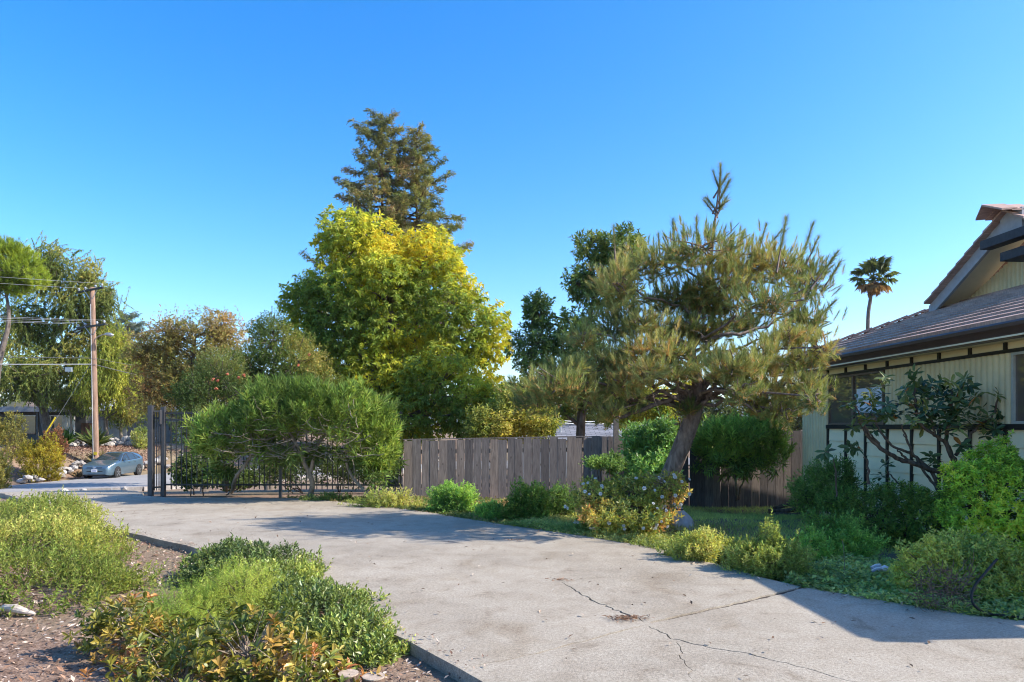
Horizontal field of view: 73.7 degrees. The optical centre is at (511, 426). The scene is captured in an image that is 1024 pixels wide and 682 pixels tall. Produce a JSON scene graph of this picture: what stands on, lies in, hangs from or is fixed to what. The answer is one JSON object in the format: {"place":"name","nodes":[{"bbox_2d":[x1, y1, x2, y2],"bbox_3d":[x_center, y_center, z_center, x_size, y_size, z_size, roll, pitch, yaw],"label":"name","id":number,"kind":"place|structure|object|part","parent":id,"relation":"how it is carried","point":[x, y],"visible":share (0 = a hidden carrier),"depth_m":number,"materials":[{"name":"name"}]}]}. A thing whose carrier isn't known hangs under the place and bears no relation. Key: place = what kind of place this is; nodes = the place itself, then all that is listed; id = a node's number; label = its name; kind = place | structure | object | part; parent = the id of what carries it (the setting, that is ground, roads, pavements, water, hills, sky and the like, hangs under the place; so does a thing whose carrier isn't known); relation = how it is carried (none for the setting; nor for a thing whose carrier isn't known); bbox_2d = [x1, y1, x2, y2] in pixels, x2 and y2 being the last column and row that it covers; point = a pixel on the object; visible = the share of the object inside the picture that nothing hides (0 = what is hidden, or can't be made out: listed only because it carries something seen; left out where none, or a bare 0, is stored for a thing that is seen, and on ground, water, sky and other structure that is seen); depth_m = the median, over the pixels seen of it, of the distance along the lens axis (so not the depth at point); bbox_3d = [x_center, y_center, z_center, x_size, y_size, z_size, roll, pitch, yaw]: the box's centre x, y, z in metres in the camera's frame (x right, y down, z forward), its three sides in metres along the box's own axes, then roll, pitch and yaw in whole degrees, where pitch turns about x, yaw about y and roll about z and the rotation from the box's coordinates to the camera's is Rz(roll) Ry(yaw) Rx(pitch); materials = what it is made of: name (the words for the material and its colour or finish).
{"place":"outdoors","nodes":[
{"label":"outdoors","id":0,"kind":"place"},
{"bbox_2d":[0,458,689,491],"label":"road","id":1,"kind":"structure","parent":0,"point":[126,481],"depth_m":35.86,"materials":[{"name":"asphalt"}]},
{"bbox_2d":[82,451,142,478],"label":"parked car","id":2,"kind":"object","parent":1,"relation":"on","point":[115,464],"visible":0.99,"depth_m":40.96,"materials":[{"name":"paint"}]},
{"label":"side window","id":3,"kind":"part","parent":2,"relation":"part of","materials":[{"name":"blue glass"}]},
{"bbox_2d":[299,108,460,410],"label":"redwood tree","id":4,"kind":"object","parent":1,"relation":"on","point":[379,140],"visible":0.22,"depth_m":52.06,"materials":[{"name":"green plant"}]},
{"bbox_2d":[362,120,477,463],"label":"redwood tree","id":5,"kind":"object","parent":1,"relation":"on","point":[419,201],"visible":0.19,"depth_m":53.33,"materials":[{"name":"green plant"}]},
{"bbox_2d":[0,490,1023,681],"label":"driveway","id":6,"kind":"structure","parent":0,"point":[510,631],"depth_m":5.65,"materials":[{"name":"concrete"}]},
{"bbox_2d":[36,492,951,675],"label":"fallen leaves","id":7,"kind":"object","parent":6,"relation":"on","point":[551,590],"visible":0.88,"depth_m":6.25,"materials":[{"name":"plant"}]},
{"bbox_2d":[6,494,1007,680],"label":"fallen leaves","id":8,"kind":"object","parent":6,"relation":"on","point":[451,652],"visible":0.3,"depth_m":6.04,"materials":[{"name":"plant"}]},
{"bbox_2d":[545,577,579,580],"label":"pine needles","id":9,"kind":"object","parent":6,"relation":"on","point":[563,578],"visible":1,"depth_m":6.65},
{"bbox_2d":[595,614,649,621],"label":"pine needles","id":10,"kind":"object","parent":6,"relation":"on","point":[621,616],"visible":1,"depth_m":5.30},
{"bbox_2d":[0,427,1023,681],"bbox_3d":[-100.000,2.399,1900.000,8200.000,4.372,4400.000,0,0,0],"label":"ground","id":11,"kind":"structure","parent":0,"point":[70,663],"depth_m":5.84,"materials":[{"name":"soil"}]},
{"bbox_2d":[0,448,14,488],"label":"roadside bush","id":12,"kind":"object","parent":11,"relation":"on","point":[5,475],"visible":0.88,"depth_m":33.97,"materials":[{"name":"green plant"}]},
{"bbox_2d":[0,403,34,460],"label":"roadside bush","id":13,"kind":"object","parent":11,"relation":"on","point":[4,428],"visible":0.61,"depth_m":41.76,"materials":[{"name":"green plant"}]},
{"bbox_2d":[0,604,35,614],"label":"rock","id":14,"kind":"object","parent":11,"relation":"on","point":[19,609],"visible":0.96,"depth_m":5.66,"materials":[{"name":"white stone"}]},
{"bbox_2d":[0,233,54,377],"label":"stone pine","id":15,"kind":"object","parent":11,"relation":"on","point":[17,263],"visible":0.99,"depth_m":44.72,"materials":[{"name":"green plant"}]},
{"bbox_2d":[14,431,65,482],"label":"roadside bush","id":16,"kind":"object","parent":11,"relation":"on","point":[40,452],"visible":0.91,"depth_m":39.59,"materials":[{"name":"yellow plant"}]},
{"bbox_2d":[16,460,85,483],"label":"rock wall","id":17,"kind":"structure","parent":11,"relation":"on","point":[72,468],"depth_m":41.07,"materials":[{"name":"grey stone"}]},
{"bbox_2d":[35,424,69,461],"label":"roadside bush","id":18,"kind":"object","parent":11,"relation":"on","point":[60,432],"visible":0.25,"depth_m":42.96,"materials":[{"name":"red plant"}]},
{"bbox_2d":[0,402,120,443],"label":"flat roof house","id":19,"kind":"structure","parent":11,"relation":"on","point":[34,431],"depth_m":53.42,"materials":[{"name":"grey paint"}]},
{"bbox_2d":[14,415,35,433],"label":"window","id":20,"kind":"structure","parent":19,"relation":"in","point":[31,424],"depth_m":53.42,"materials":[{"name":"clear glass"}]},
{"bbox_2d":[49,415,65,432],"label":"window","id":21,"kind":"structure","parent":19,"relation":"in","point":[58,421],"depth_m":53.42,"materials":[{"name":"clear glass"}]},
{"bbox_2d":[0,230,132,434],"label":"weeping tree","id":22,"kind":"object","parent":11,"relation":"on","point":[29,380],"visible":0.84,"depth_m":49.03,"materials":[{"name":"green plant"}]},
{"bbox_2d":[62,416,74,434],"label":"pale board screen","id":23,"kind":"object","parent":11,"relation":"on","point":[66,422],"visible":0.17,"depth_m":51.97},
{"bbox_2d":[47,382,100,433],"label":"slender tree","id":24,"kind":"object","parent":11,"relation":"on","point":[71,407],"visible":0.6,"depth_m":49.92,"materials":[{"name":"green plant"}]},
{"bbox_2d":[70,468,83,477],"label":"spiky plant","id":25,"kind":"object","parent":11,"relation":"on","point":[77,474],"visible":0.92,"depth_m":41.45,"materials":[{"name":"green plant"}]},
{"bbox_2d":[81,423,91,442],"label":"brown board fence","id":26,"kind":"object","parent":11,"relation":"on","point":[84,425],"visible":0.3,"depth_m":52.97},
{"bbox_2d":[65,283,113,458],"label":"utility pole","id":27,"kind":"object","parent":11,"relation":"on","point":[93,325],"visible":0.93,"depth_m":43.86,"materials":[{"name":"brown wood"}]},
{"bbox_2d":[15,357,58,357],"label":"overhead cable","id":28,"kind":"object","parent":27,"relation":"attached to","point":[36,357],"visible":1,"depth_m":42.96,"materials":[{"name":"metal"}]},
{"bbox_2d":[0,364,91,364],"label":"overhead cable","id":29,"kind":"object","parent":27,"relation":"attached to","point":[45,364],"visible":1,"depth_m":43.09,"materials":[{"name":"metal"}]},
{"bbox_2d":[38,366,89,442],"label":"guy wire","id":30,"kind":"object","parent":27,"relation":"attached to","point":[53,420],"visible":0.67,"depth_m":43.99,"materials":[{"name":"metal"}]},
{"bbox_2d":[0,484,181,617],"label":"spreading shrub","id":31,"kind":"object","parent":11,"relation":"on","point":[82,533],"visible":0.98,"depth_m":6.92,"materials":[{"name":"green plant"}]},
{"bbox_2d":[60,486,127,490],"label":"loose rocks","id":32,"kind":"object","parent":11,"relation":"on","point":[121,488],"visible":0.64,"depth_m":30.73,"materials":[{"name":"grey stone"}]},
{"bbox_2d":[11,445,178,469],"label":"mulch","id":33,"kind":"object","parent":11,"relation":"on","point":[90,447],"visible":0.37,"depth_m":47.06,"materials":[{"name":"wood"}]},
{"bbox_2d":[50,426,79,444],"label":"spiky plant","id":34,"kind":"object","parent":33,"relation":"on","point":[68,435],"visible":0.48,"depth_m":47.81,"materials":[{"name":"green plant"}]},
{"bbox_2d":[74,425,115,445],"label":"spiky plant","id":35,"kind":"object","parent":33,"relation":"on","point":[86,439],"visible":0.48,"depth_m":46.71,"materials":[{"name":"green plant"}]},
{"bbox_2d":[84,450,109,461],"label":"spiky plant","id":36,"kind":"object","parent":33,"relation":"on","point":[100,453],"visible":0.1,"depth_m":44.16,"materials":[{"name":"green plant"}]},
{"bbox_2d":[67,315,149,435],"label":"weeping tree","id":37,"kind":"object","parent":11,"relation":"on","point":[117,381],"visible":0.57,"depth_m":47.96,"materials":[{"name":"green plant"}]},
{"bbox_2d":[69,436,155,446],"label":"rock wall","id":38,"kind":"structure","parent":11,"relation":"on","point":[123,441],"depth_m":48.69,"materials":[{"name":"grey stone"}]},
{"bbox_2d":[98,420,126,444],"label":"grey garden wall","id":39,"kind":"structure","parent":11,"relation":"on","point":[114,431],"depth_m":51.97,"materials":[{"name":"concrete"}]},
{"bbox_2d":[103,392,150,438],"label":"slender tree","id":40,"kind":"object","parent":11,"relation":"on","point":[123,416],"visible":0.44,"depth_m":50.65,"materials":[{"name":"green plant"}]},
{"bbox_2d":[86,310,171,403],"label":"cedar tree","id":41,"kind":"object","parent":11,"relation":"on","point":[132,315],"visible":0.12,"depth_m":74.72,"materials":[{"name":"green plant"}]},
{"bbox_2d":[130,424,146,449],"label":"roadside bush","id":42,"kind":"object","parent":11,"relation":"on","point":[140,439],"visible":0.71,"depth_m":48.67,"materials":[{"name":"green plant"}]},
{"bbox_2d":[101,399,230,441],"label":"pale roof house","id":43,"kind":"structure","parent":11,"relation":"on","point":[168,432],"depth_m":59.00,"materials":[{"name":"white paint"}]},
{"bbox_2d":[169,416,182,429],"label":"window","id":44,"kind":"structure","parent":43,"relation":"in","point":[179,416],"depth_m":58.92,"materials":[{"name":"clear glass"}]},
{"bbox_2d":[118,304,255,452],"bbox_3d":[-16.173,-1.791,33.911,6.919,9.586,4.479,0,0,13],"label":"autumn tree","id":45,"kind":"object","parent":11,"relation":"on","point":[218,334],"visible":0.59,"depth_m":33.48,"materials":[{"name":"brown plant"}]},
{"bbox_2d":[168,421,234,440],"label":"white garage house","id":46,"kind":"structure","parent":11,"relation":"on","point":[180,430],"depth_m":57.50,"materials":[{"name":"paint"}]},
{"bbox_2d":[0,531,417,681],"bbox_3d":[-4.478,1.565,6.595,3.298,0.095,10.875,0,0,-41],"label":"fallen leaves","id":47,"kind":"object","parent":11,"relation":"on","point":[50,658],"visible":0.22,"depth_m":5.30,"materials":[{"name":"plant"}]},
{"bbox_2d":[167,451,265,495],"bbox_3d":[-6.823,1.083,15.852,2.285,1.068,1.458,0,0,0],"label":"ivy mound","id":48,"kind":"object","parent":11,"relation":"on","point":[200,474],"visible":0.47,"depth_m":15.67,"materials":[{"name":"green plant"}]},
{"bbox_2d":[0,534,438,681],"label":"mulch","id":49,"kind":"object","parent":11,"relation":"on","point":[71,651],"visible":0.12,"depth_m":5.19,"materials":[{"name":"wood"}]},
{"bbox_2d":[17,469,421,491],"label":"kerb","id":50,"kind":"structure","parent":11,"relation":"on","point":[168,487],"depth_m":32.05,"materials":[{"name":"concrete"}]},
{"bbox_2d":[123,553,321,639],"bbox_3d":[-2.368,1.413,5.582,1.522,0.712,1.288,0,0,-25],"label":"asparagus fern","id":51,"kind":"object","parent":11,"relation":"on","point":[178,606],"visible":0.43,"depth_m":5.56,"materials":[{"name":"green plant"}]},
{"bbox_2d":[62,590,387,681],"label":"azalea","id":52,"kind":"object","parent":11,"relation":"on","point":[205,652],"visible":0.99,"depth_m":4.06,"materials":[{"name":"green plant"}]},
{"bbox_2d":[161,344,310,491],"bbox_3d":[-7.354,-0.253,17.268,3.552,3.840,2.591,0,0,21],"label":"firethorn shrub","id":53,"kind":"object","parent":11,"relation":"on","point":[195,399],"visible":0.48,"depth_m":17.33,"materials":[{"name":"green plant"}]},
{"bbox_2d":[142,454,403,470],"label":"rock wall","id":54,"kind":"structure","parent":11,"relation":"on","point":[167,465],"depth_m":46.95,"materials":[{"name":"grey stone"}]},
{"bbox_2d":[214,306,347,489],"bbox_3d":[-6.304,-0.803,19.028,4.120,5.144,2.641,0,0,0],"label":"firethorn tree","id":55,"kind":"object","parent":11,"relation":"on","point":[261,354],"visible":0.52,"depth_m":18.65,"materials":[{"name":"green plant"}]},
{"bbox_2d":[160,407,401,497],"bbox_3d":[-5.053,0.685,14.958,5.307,2.230,0.086,0,0,1],"label":"iron fence","id":56,"kind":"object","parent":11,"relation":"on","point":[164,484],"visible":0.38,"depth_m":14.96,"materials":[{"name":"metal"}]},
{"bbox_2d":[147,405,161,495],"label":"iron gate","id":57,"kind":"structure","parent":56,"relation":"attached to","point":[151,418],"depth_m":14.84,"materials":[{"name":"metal"}]},
{"bbox_2d":[166,532,416,671],"bbox_3d":[-2.033,1.409,6.063,1.568,0.598,4.093,0,0,-34],"label":"edging shrub","id":58,"kind":"object","parent":11,"relation":"on","point":[353,617],"visible":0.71,"depth_m":5.55,"materials":[{"name":"green plant"}]},
{"bbox_2d":[180,370,409,498],"bbox_3d":[-4.576,0.192,14.024,4.863,2.703,2.917,0,0,11],"label":"oleander bush","id":59,"kind":"object","parent":11,"relation":"on","point":[251,421],"visible":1,"depth_m":13.59,"materials":[{"name":"green plant"}]},
{"bbox_2d":[235,433,403,493],"bbox_3d":[-4.810,0.887,17.695,4.482,1.747,2.201,0,0,0],"label":"understorey shrub","id":60,"kind":"object","parent":11,"relation":"on","point":[342,473],"visible":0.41,"depth_m":17.43,"materials":[{"name":"green plant"}]},
{"bbox_2d":[298,491,352,500],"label":"bed shrub","id":61,"kind":"object","parent":11,"relation":"on","point":[333,496],"visible":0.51,"depth_m":13.85,"materials":[{"name":"green plant"}]},
{"bbox_2d":[337,669,358,681],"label":"log round","id":62,"kind":"object","parent":11,"relation":"on","point":[353,674],"visible":0.86,"depth_m":3.96,"materials":[{"name":"beige wood"}]},
{"bbox_2d":[362,672,384,681],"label":"log round","id":63,"kind":"object","parent":11,"relation":"on","point":[370,677],"visible":0.99,"depth_m":3.95,"materials":[{"name":"beige wood"}]},
{"bbox_2d":[338,483,427,509],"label":"bed shrub","id":64,"kind":"object","parent":11,"relation":"on","point":[386,500],"visible":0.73,"depth_m":12.72,"materials":[{"name":"green plant"}]},
{"bbox_2d":[274,202,514,487],"bbox_3d":[-3.416,-2.472,20.905,7.729,8.755,4.166,0,0,0],"label":"broadleaf tree","id":65,"kind":"object","parent":11,"relation":"on","point":[385,341],"visible":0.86,"depth_m":20.12,"materials":[{"name":"green plant"}]},
{"bbox_2d":[1,347,801,432],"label":"treeline","id":66,"kind":"object","parent":11,"relation":"on","point":[796,426],"visible":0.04,"depth_m":94.06,"materials":[{"name":"green plant"}]},
{"bbox_2d":[278,494,597,524],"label":"ground cover","id":67,"kind":"object","parent":11,"relation":"on","point":[465,513],"visible":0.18,"depth_m":12.44,"materials":[{"name":"green plant"}]},
{"bbox_2d":[423,478,479,514],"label":"bed shrub","id":68,"kind":"object","parent":11,"relation":"on","point":[442,496],"visible":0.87,"depth_m":12.10,"materials":[{"name":"green plant"}]},
{"bbox_2d":[471,499,506,522],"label":"bed shrub","id":69,"kind":"object","parent":11,"relation":"on","point":[486,509],"visible":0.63,"depth_m":11.21,"materials":[{"name":"green plant"}]},
{"bbox_2d":[459,375,567,443],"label":"sunlit shrub","id":70,"kind":"object","parent":11,"relation":"on","point":[502,421],"visible":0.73,"depth_m":16.84,"materials":[{"name":"green plant"}]},
{"bbox_2d":[493,476,554,521],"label":"bed shrub","id":71,"kind":"object","parent":11,"relation":"on","point":[536,496],"visible":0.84,"depth_m":11.00,"materials":[{"name":"green plant"}]},
{"bbox_2d":[545,479,581,515],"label":"bed shrub","id":72,"kind":"object","parent":11,"relation":"on","point":[558,492],"visible":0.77,"depth_m":11.67,"materials":[{"name":"green plant"}]},
{"bbox_2d":[503,220,648,480],"bbox_3d":[1.820,-1.988,19.049,4.202,7.419,2.557,0,0,0],"label":"evergreen tree","id":73,"kind":"object","parent":11,"relation":"on","point":[536,314],"visible":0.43,"depth_m":18.76,"materials":[{"name":"green plant"}]},
{"bbox_2d":[516,415,645,477],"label":"neighbour house","id":74,"kind":"structure","parent":11,"relation":"on","point":[570,430],"depth_m":31.50,"materials":[{"name":"grey"}]},
{"bbox_2d":[403,419,801,508],"bbox_3d":[2.222,0.882,15.229,9.186,2.105,0.655,0,0,-3],"label":"wooden fence","id":75,"kind":"object","parent":11,"relation":"on","point":[491,470],"visible":0.37,"depth_m":14.99,"materials":[{"name":"wood"}]},
{"bbox_2d":[579,448,627,501],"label":"shade shrub","id":76,"kind":"object","parent":11,"relation":"on","point":[615,463],"visible":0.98,"depth_m":13.49,"materials":[{"name":"green plant"}]},
{"bbox_2d":[495,513,715,563],"bbox_3d":[1.339,1.514,9.752,1.556,0.225,4.632,0,0,-39],"label":"ground cover","id":77,"kind":"object","parent":11,"relation":"on","point":[558,523],"visible":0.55,"depth_m":9.71,"materials":[{"name":"green plant"}]},
{"bbox_2d":[564,469,692,535],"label":"gardenia bush","id":78,"kind":"object","parent":11,"relation":"on","point":[594,517],"visible":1,"depth_m":9.73,"materials":[{"name":"green plant"}]},
{"bbox_2d":[599,380,691,435],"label":"sunlit shrub","id":79,"kind":"object","parent":11,"relation":"on","point":[653,414],"visible":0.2,"depth_m":17.77,"materials":[{"name":"green plant"}]},
{"bbox_2d":[617,411,683,492],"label":"shade shrub","id":80,"kind":"object","parent":11,"relation":"on","point":[648,446],"visible":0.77,"depth_m":13.92,"materials":[{"name":"green plant"}]},
{"bbox_2d":[490,161,848,529],"bbox_3d":[2.551,-1.155,9.872,5.739,5.692,3.528,0,0,0],"label":"pine tree","id":81,"kind":"object","parent":11,"relation":"on","point":[698,301],"visible":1,"depth_m":9.73,"materials":[{"name":"green plant"}]},
{"bbox_2d":[668,507,693,529],"bbox_3d":[2.568,1.385,10.313,0.360,0.330,0.295,0,0,-24],"label":"rock","id":82,"kind":"object","parent":11,"relation":"on","point":[686,520],"visible":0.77,"depth_m":10.22,"materials":[{"name":"stone"}]},
{"bbox_2d":[654,524,742,564],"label":"bed shrub","id":83,"kind":"object","parent":11,"relation":"on","point":[706,545],"visible":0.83,"depth_m":7.63,"materials":[{"name":"green plant"}]},
{"bbox_2d":[689,408,797,500],"bbox_3d":[4.968,0.661,14.824,2.448,2.394,2.265,0,0,0],"label":"oleander bush","id":84,"kind":"object","parent":11,"relation":"on","point":[739,444],"visible":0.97,"depth_m":14.36,"materials":[{"name":"green plant"}]},
{"bbox_2d":[633,503,895,562],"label":"grass","id":85,"kind":"structure","parent":11,"relation":"on","point":[701,515],"depth_m":11.12,"materials":[{"name":"green plant"}]},
{"bbox_2d":[773,503,795,508],"bbox_3d":[5.648,1.651,14.157,0.473,0.171,0.111,0,0,9],"label":"dead log","id":86,"kind":"object","parent":85,"relation":"on","point":[779,506],"visible":0.52,"depth_m":14.13,"materials":[{"name":"brown wood"}]},
{"bbox_2d":[712,509,818,582],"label":"bed shrub","id":87,"kind":"object","parent":11,"relation":"on","point":[766,558],"visible":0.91,"depth_m":6.91,"materials":[{"name":"green plant"}]},
{"bbox_2d":[768,507,796,513],"bbox_3d":[5.531,1.720,13.950,0.570,0.166,0.117,0,0,9],"label":"dead log","id":88,"kind":"object","parent":11,"relation":"on","point":[786,510],"visible":0.71,"depth_m":13.92,"materials":[{"name":"brown wood"}]},
{"bbox_2d":[770,512,799,514],"bbox_3d":[5.468,1.776,13.652,0.571,0.142,0.129,0,0,11],"label":"dead log","id":89,"kind":"object","parent":11,"relation":"on","point":[773,513],"visible":0.33,"depth_m":13.63,"materials":[{"name":"brown wood"}]},
{"bbox_2d":[782,451,868,521],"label":"juniper bush","id":90,"kind":"object","parent":11,"relation":"on","point":[828,500],"visible":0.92,"depth_m":10.89,"materials":[{"name":"green plant"}]},
{"bbox_2d":[786,506,891,561],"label":"bed shrub","id":91,"kind":"object","parent":11,"relation":"on","point":[825,536],"visible":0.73,"depth_m":7.82,"materials":[{"name":"green plant"}]},
{"bbox_2d":[848,254,900,331],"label":"fan palm","id":92,"kind":"object","parent":11,"relation":"on","point":[873,286],"visible":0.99,"depth_m":69.57,"materials":[{"name":"green plant"}]},
{"bbox_2d":[767,204,1023,540],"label":"house","id":93,"kind":"structure","parent":11,"relation":"on","point":[970,319],"depth_m":11.25,"materials":[{"name":"beige"}]},
{"bbox_2d":[828,370,884,424],"bbox_3d":[6.198,-0.488,12.330,0.057,0.911,1.760,0,0,-4],"label":"window","id":94,"kind":"structure","parent":93,"relation":"in","point":[848,386],"depth_m":12.54,"materials":[{"name":"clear glass"}]},
{"bbox_2d":[1011,351,1023,423],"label":"window","id":95,"kind":"structure","parent":93,"relation":"in","point":[1017,358],"depth_m":8.67,"materials":[{"name":"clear glass"}]},
{"bbox_2d":[837,477,964,551],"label":"azalea bush","id":96,"kind":"object","parent":11,"relation":"on","point":[892,527],"visible":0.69,"depth_m":8.69,"materials":[{"name":"green plant"}]},
{"bbox_2d":[783,552,1023,620],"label":"ground cover","id":97,"kind":"object","parent":11,"relation":"on","point":[831,574],"visible":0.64,"depth_m":6.31,"materials":[{"name":"green plant"}]},
{"bbox_2d":[870,563,888,571],"bbox_3d":[3.600,1.387,6.687,0.181,0.077,0.071,0,0,0],"label":"rock","id":98,"kind":"object","parent":97,"relation":"on","point":[876,567],"visible":0.94,"depth_m":6.67,"materials":[{"name":"stone"}]},
{"bbox_2d":[970,558,1023,618],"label":"garden hose","id":99,"kind":"object","parent":97,"relation":"on","point":[979,580],"visible":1,"depth_m":5.41,"materials":[{"name":"rubber"}]},
{"bbox_2d":[815,363,1005,496],"bbox_3d":[5.359,0.178,8.961,2.822,2.053,1.320,0,0,0],"label":"rhododendron","id":100,"kind":"object","parent":11,"relation":"on","point":[923,392],"visible":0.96,"depth_m":8.95,"materials":[{"name":"green plant"}]},
{"bbox_2d":[884,525,1023,613],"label":"spreading bush","id":101,"kind":"object","parent":11,"relation":"on","point":[956,563],"visible":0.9,"depth_m":5.96,"materials":[{"name":"green plant"}]},
{"bbox_2d":[927,429,1023,563],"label":"pittosporum bush","id":102,"kind":"object","parent":11,"relation":"on","point":[965,474],"visible":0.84,"depth_m":7.72,"materials":[{"name":"green plant"}]},
{"bbox_2d":[0,0,1023,405],"label":"sky","id":103,"kind":"structure","parent":0,"point":[195,148],"materials":[{"name":"blue"}]},
{"bbox_2d":[429,396,790,425],"bbox_3d":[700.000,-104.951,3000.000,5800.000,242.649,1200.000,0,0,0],"label":"hills","id":104,"kind":"structure","parent":0,"point":[670,410],"depth_m":2642.04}
]}

